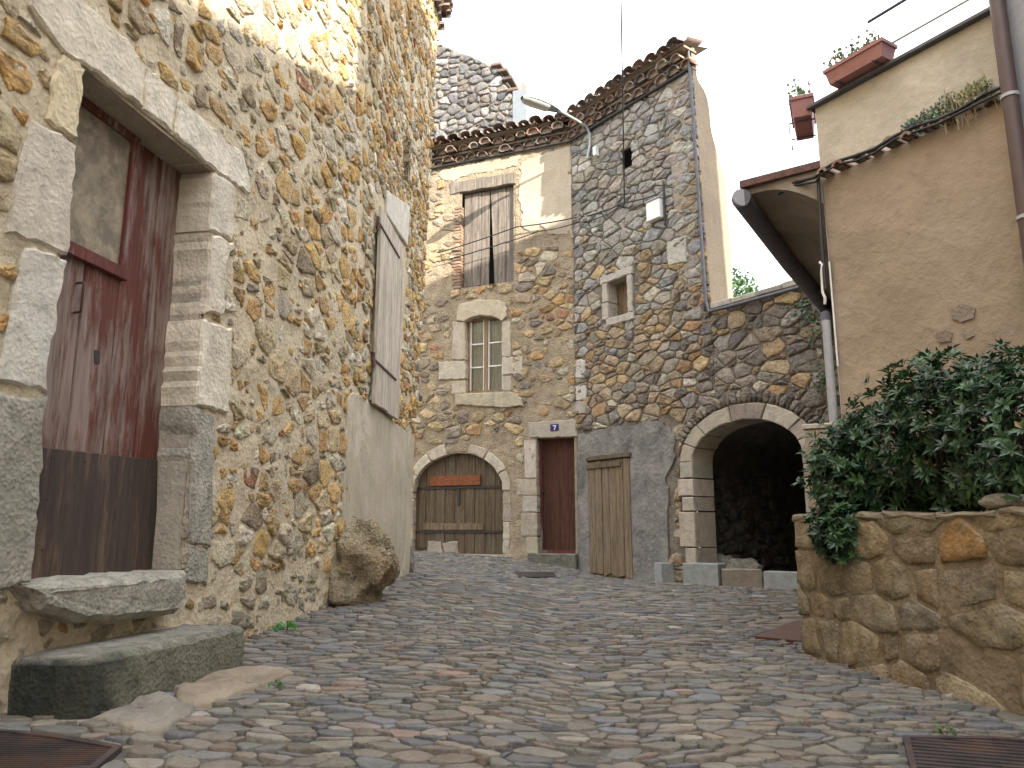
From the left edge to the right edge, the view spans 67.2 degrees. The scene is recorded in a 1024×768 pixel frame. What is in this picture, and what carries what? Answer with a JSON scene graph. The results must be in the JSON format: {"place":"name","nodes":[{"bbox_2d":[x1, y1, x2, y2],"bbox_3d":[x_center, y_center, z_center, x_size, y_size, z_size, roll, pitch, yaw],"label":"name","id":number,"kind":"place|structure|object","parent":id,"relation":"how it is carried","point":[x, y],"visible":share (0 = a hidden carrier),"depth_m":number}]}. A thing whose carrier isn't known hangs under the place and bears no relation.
{"place":"outdoors","nodes":[
{"label":"outdoors","id":0,"kind":"place"},
{"bbox_2d":[430,44,519,138],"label":"stone house","id":1,"kind":"structure","parent":0,"point":[472,93],"depth_m":21.82},
{"bbox_2d":[0,551,1023,767],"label":"cobbled street","id":2,"kind":"structure","parent":0,"point":[491,616],"depth_m":4.22},
{"bbox_2d":[0,729,122,767],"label":"ribbed cover","id":3,"kind":"object","parent":2,"relation":"on","point":[23,749],"visible":0.99,"depth_m":2.90},
{"bbox_2d":[90,691,194,737],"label":"kerb slab","id":4,"kind":"structure","parent":2,"relation":"on","point":[158,713],"depth_m":3.34},
{"bbox_2d":[172,665,293,708],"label":"kerb slab","id":5,"kind":"structure","parent":2,"relation":"on","point":[206,691],"depth_m":3.97},
{"bbox_2d":[264,680,284,688],"bbox_3d":[-1.254,1.584,4.060,0.109,0.052,0.105,0,-11,0],"label":"weed","id":6,"kind":"object","parent":2,"relation":"on","point":[279,683],"visible":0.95,"depth_m":4.06},
{"bbox_2d":[272,620,296,631],"bbox_3d":[-1.669,1.772,5.647,0.179,0.081,0.174,0,-11,0],"label":"weed","id":7,"kind":"object","parent":2,"relation":"on","point":[291,623],"visible":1,"depth_m":5.63},
{"bbox_2d":[515,572,556,577],"bbox_3d":[0.380,3.047,12.239,0.665,0.126,2.166,0,-11,0],"label":"manhole cover","id":8,"kind":"object","parent":2,"relation":"on","point":[536,574],"visible":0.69,"depth_m":12.06},
{"bbox_2d":[755,620,801,643],"bbox_3d":[2.623,2.168,6.741,1.357,0.078,1.589,0,-11,0],"label":"rusty plate","id":9,"kind":"object","parent":2,"relation":"on","point":[790,632],"visible":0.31,"depth_m":6.33},
{"bbox_2d":[763,571,799,589],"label":"concrete block","id":10,"kind":"structure","parent":2,"relation":"on","point":[786,580],"depth_m":11.00},
{"bbox_2d":[933,725,957,735],"bbox_3d":[1.994,1.603,3.547,0.116,0.053,0.135,0,-11,0],"label":"weed","id":11,"kind":"object","parent":2,"relation":"on","point":[938,727],"visible":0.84,"depth_m":3.55},
{"bbox_2d":[903,735,1023,767],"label":"drain cover","id":12,"kind":"object","parent":2,"relation":"on","point":[931,751],"visible":0.98,"depth_m":3.28},
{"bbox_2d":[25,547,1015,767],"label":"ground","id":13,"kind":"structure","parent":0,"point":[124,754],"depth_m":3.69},
{"bbox_2d":[7,624,243,719],"bbox_3d":[-1.949,1.524,4.015,0.687,0.394,1.394,0,-11,0],"label":"stone step","id":14,"kind":"object","parent":13,"relation":"on","point":[88,680],"visible":0.77,"depth_m":3.60},
{"bbox_2d":[0,0,452,712],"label":"stone house","id":15,"kind":"structure","parent":13,"relation":"on","point":[214,216],"depth_m":5.05},
{"bbox_2d":[31,95,181,578],"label":"door","id":16,"kind":"structure","parent":15,"relation":"in","point":[96,512],"depth_m":4.43},
{"bbox_2d":[328,516,399,605],"bbox_3d":[-1.523,1.726,7.178,0.940,1.030,0.989,0,-11,0],"label":"guard boulder","id":17,"kind":"object","parent":13,"relation":"on","point":[365,569],"visible":0.59,"depth_m":6.89},
{"bbox_2d":[409,543,414,572],"bbox_3d":[-1.463,2.399,10.327,0.325,0.635,0.376,0,-11,0],"label":"corner stone","id":18,"kind":"object","parent":13,"relation":"on","point":[412,564],"visible":0.18,"depth_m":10.25},
{"bbox_2d":[411,112,577,568],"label":"stone house","id":19,"kind":"structure","parent":13,"relation":"on","point":[495,465],"depth_m":15.62},
{"bbox_2d":[415,453,502,553],"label":"cellar door","id":20,"kind":"structure","parent":19,"relation":"in","point":[459,498],"depth_m":15.41},
{"bbox_2d":[467,317,502,392],"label":"window","id":21,"kind":"structure","parent":19,"relation":"in","point":[485,368],"depth_m":15.87},
{"bbox_2d":[513,82,530,123],"bbox_3d":[0.264,-6.832,20.054,0.493,2.171,0.499,0,-11,0],"label":"chimney","id":22,"kind":"object","parent":19,"relation":"on","point":[521,111],"visible":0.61,"depth_m":19.95},
{"bbox_2d":[437,205,619,261],"bbox_3d":[0.201,-3.010,15.338,3.607,0.417,2.273,0,-11,0],"label":"wall cable","id":23,"kind":"object","parent":19,"relation":"attached to","point":[530,234],"depth_m":15.65},
{"bbox_2d":[437,193,657,252],"bbox_3d":[0.479,-3.209,14.993,4.173,0.364,3.034,0,-11,0],"label":"wall cable","id":24,"kind":"object","parent":19,"relation":"attached to","point":[551,222],"depth_m":15.50},
{"bbox_2d":[550,424,558,430],"bbox_3d":[0.816,0.835,14.777,0.160,0.130,0.072,0,-11,0],"label":"number plate","id":25,"kind":"object","parent":19,"relation":"attached to","point":[554,427],"visible":1,"depth_m":14.77},
{"bbox_2d":[540,438,577,552],"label":"door","id":26,"kind":"structure","parent":19,"relation":"in","point":[557,467],"depth_m":14.76},
{"bbox_2d":[654,562,675,581],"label":"concrete block","id":27,"kind":"structure","parent":13,"relation":"on","point":[663,572],"depth_m":12.33},
{"bbox_2d":[556,36,840,581],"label":"stone house","id":28,"kind":"structure","parent":13,"relation":"on","point":[693,394],"depth_m":13.27},
{"bbox_2d":[521,94,598,158],"bbox_3d":[0.923,-4.925,14.743,1.531,0.876,1.019,0,-11,0],"label":"street lamp","id":29,"kind":"object","parent":28,"relation":"attached to","point":[536,102],"visible":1,"depth_m":14.62},
{"bbox_2d":[586,457,632,578],"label":"plank door","id":30,"kind":"structure","parent":28,"relation":"in","point":[610,518],"depth_m":13.59},
{"bbox_2d":[620,0,624,203],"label":"overhead wire","id":31,"kind":"object","parent":28,"relation":"attached to","point":[622,96],"visible":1,"depth_m":11.69},
{"bbox_2d":[644,181,665,224],"bbox_3d":[2.506,-3.120,13.524,0.320,0.803,0.346,0,-11,0],"label":"junction box","id":32,"kind":"object","parent":28,"relation":"attached to","point":[655,209],"visible":1,"depth_m":13.43},
{"bbox_2d":[786,299,838,392],"bbox_3d":[4.218,-0.542,10.709,0.576,1.574,0.762,0,-11,0],"label":"ivy","id":33,"kind":"object","parent":28,"relation":"attached to","point":[801,309],"visible":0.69,"depth_m":10.77},
{"bbox_2d":[682,562,725,585],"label":"concrete block","id":34,"kind":"structure","parent":13,"relation":"on","point":[697,573],"depth_m":11.57},
{"bbox_2d":[717,553,732,563],"bbox_3d":[3.486,3.071,12.691,0.433,0.564,0.418,0,-11,0],"label":"rubble stone","id":35,"kind":"object","parent":13,"relation":"on","point":[721,558],"visible":0.19,"depth_m":12.61},
{"bbox_2d":[721,568,762,587],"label":"concrete block","id":36,"kind":"structure","parent":13,"relation":"on","point":[752,578],"depth_m":11.39},
{"bbox_2d":[731,267,758,297],"bbox_3d":[5.798,0.777,19.176,1.205,7.743,1.776,0,-11,0],"label":"tree","id":37,"kind":"object","parent":13,"relation":"on","point":[738,283],"visible":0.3,"depth_m":19.35},
{"bbox_2d":[726,558,763,577],"bbox_3d":[3.693,3.043,12.393,0.735,0.481,0.537,0,-11,0],"label":"rubble stone","id":38,"kind":"object","parent":13,"relation":"on","point":[740,563],"visible":0.34,"depth_m":12.30},
{"bbox_2d":[802,422,842,507],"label":"gate pillar","id":39,"kind":"structure","parent":13,"relation":"on","point":[810,428],"depth_m":6.33},
{"bbox_2d":[731,7,1023,511],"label":"plastered house","id":40,"kind":"structure","parent":13,"relation":"on","point":[922,245],"depth_m":6.05},
{"bbox_2d":[788,92,815,149],"bbox_3d":[2.738,-2.433,7.225,0.412,0.310,0.578,0,-11,0],"label":"flower box","id":41,"kind":"object","parent":40,"relation":"attached to","point":[803,119],"visible":0.95,"depth_m":7.07},
{"bbox_2d":[784,77,812,106],"bbox_3d":[2.709,-2.692,7.262,0.378,0.278,0.494,0,-11,0],"label":"potted geranium","id":42,"kind":"object","parent":41,"relation":"in","point":[800,91],"visible":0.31,"depth_m":7.09},
{"bbox_2d":[778,86,1000,289],"bbox_3d":[2.981,-1.444,5.999,1.156,1.071,1.821,0,-11,0],"label":"cable bundle","id":43,"kind":"object","parent":40,"relation":"on","point":[950,114],"visible":0.95,"depth_m":6.20},
{"bbox_2d":[867,0,969,42],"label":"terrace railing","id":44,"kind":"object","parent":40,"relation":"on","point":[918,27],"visible":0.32,"depth_m":6.36},
{"bbox_2d":[823,37,897,88],"bbox_3d":[2.944,-2.633,6.507,0.476,0.261,0.588,0,-11,0],"label":"flower box","id":45,"kind":"object","parent":44,"relation":"attached to","point":[875,54],"visible":0.98,"depth_m":6.43},
{"bbox_2d":[821,29,879,68],"bbox_3d":[2.940,-2.861,6.589,0.430,0.283,0.574,0,-11,0],"label":"potted geranium","id":46,"kind":"object","parent":45,"relation":"in","point":[839,55],"visible":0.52,"depth_m":6.57},
{"bbox_2d":[900,70,999,134],"bbox_3d":[3.274,-2.018,5.778,0.508,0.356,0.670,0,-11,0],"label":"trailing plant","id":47,"kind":"object","parent":40,"relation":"on","point":[963,97],"visible":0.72,"depth_m":5.68},
{"bbox_2d":[792,506,1023,715],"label":"planter wall","id":48,"kind":"structure","parent":13,"relation":"on","point":[924,600],"depth_m":4.44},
{"bbox_2d":[792,338,1023,565],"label":"evergreen bush","id":49,"kind":"object","parent":48,"relation":"on","point":[949,437],"visible":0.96,"depth_m":4.82},
{"bbox_2d":[978,493,1012,509],"bbox_3d":[2.641,0.632,4.153,0.191,0.089,0.265,0,-11,0],"label":"loose stone","id":50,"kind":"object","parent":48,"relation":"on","point":[992,501],"visible":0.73,"depth_m":4.10},
{"bbox_2d":[1011,494,1023,505],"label":"loose stone","id":51,"kind":"object","parent":48,"relation":"on","point":[1016,503],"visible":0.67,"depth_m":4.00},
{"bbox_2d":[989,0,1023,265],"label":"plastered house","id":52,"kind":"structure","parent":13,"relation":"on","point":[1007,19],"depth_m":5.25},
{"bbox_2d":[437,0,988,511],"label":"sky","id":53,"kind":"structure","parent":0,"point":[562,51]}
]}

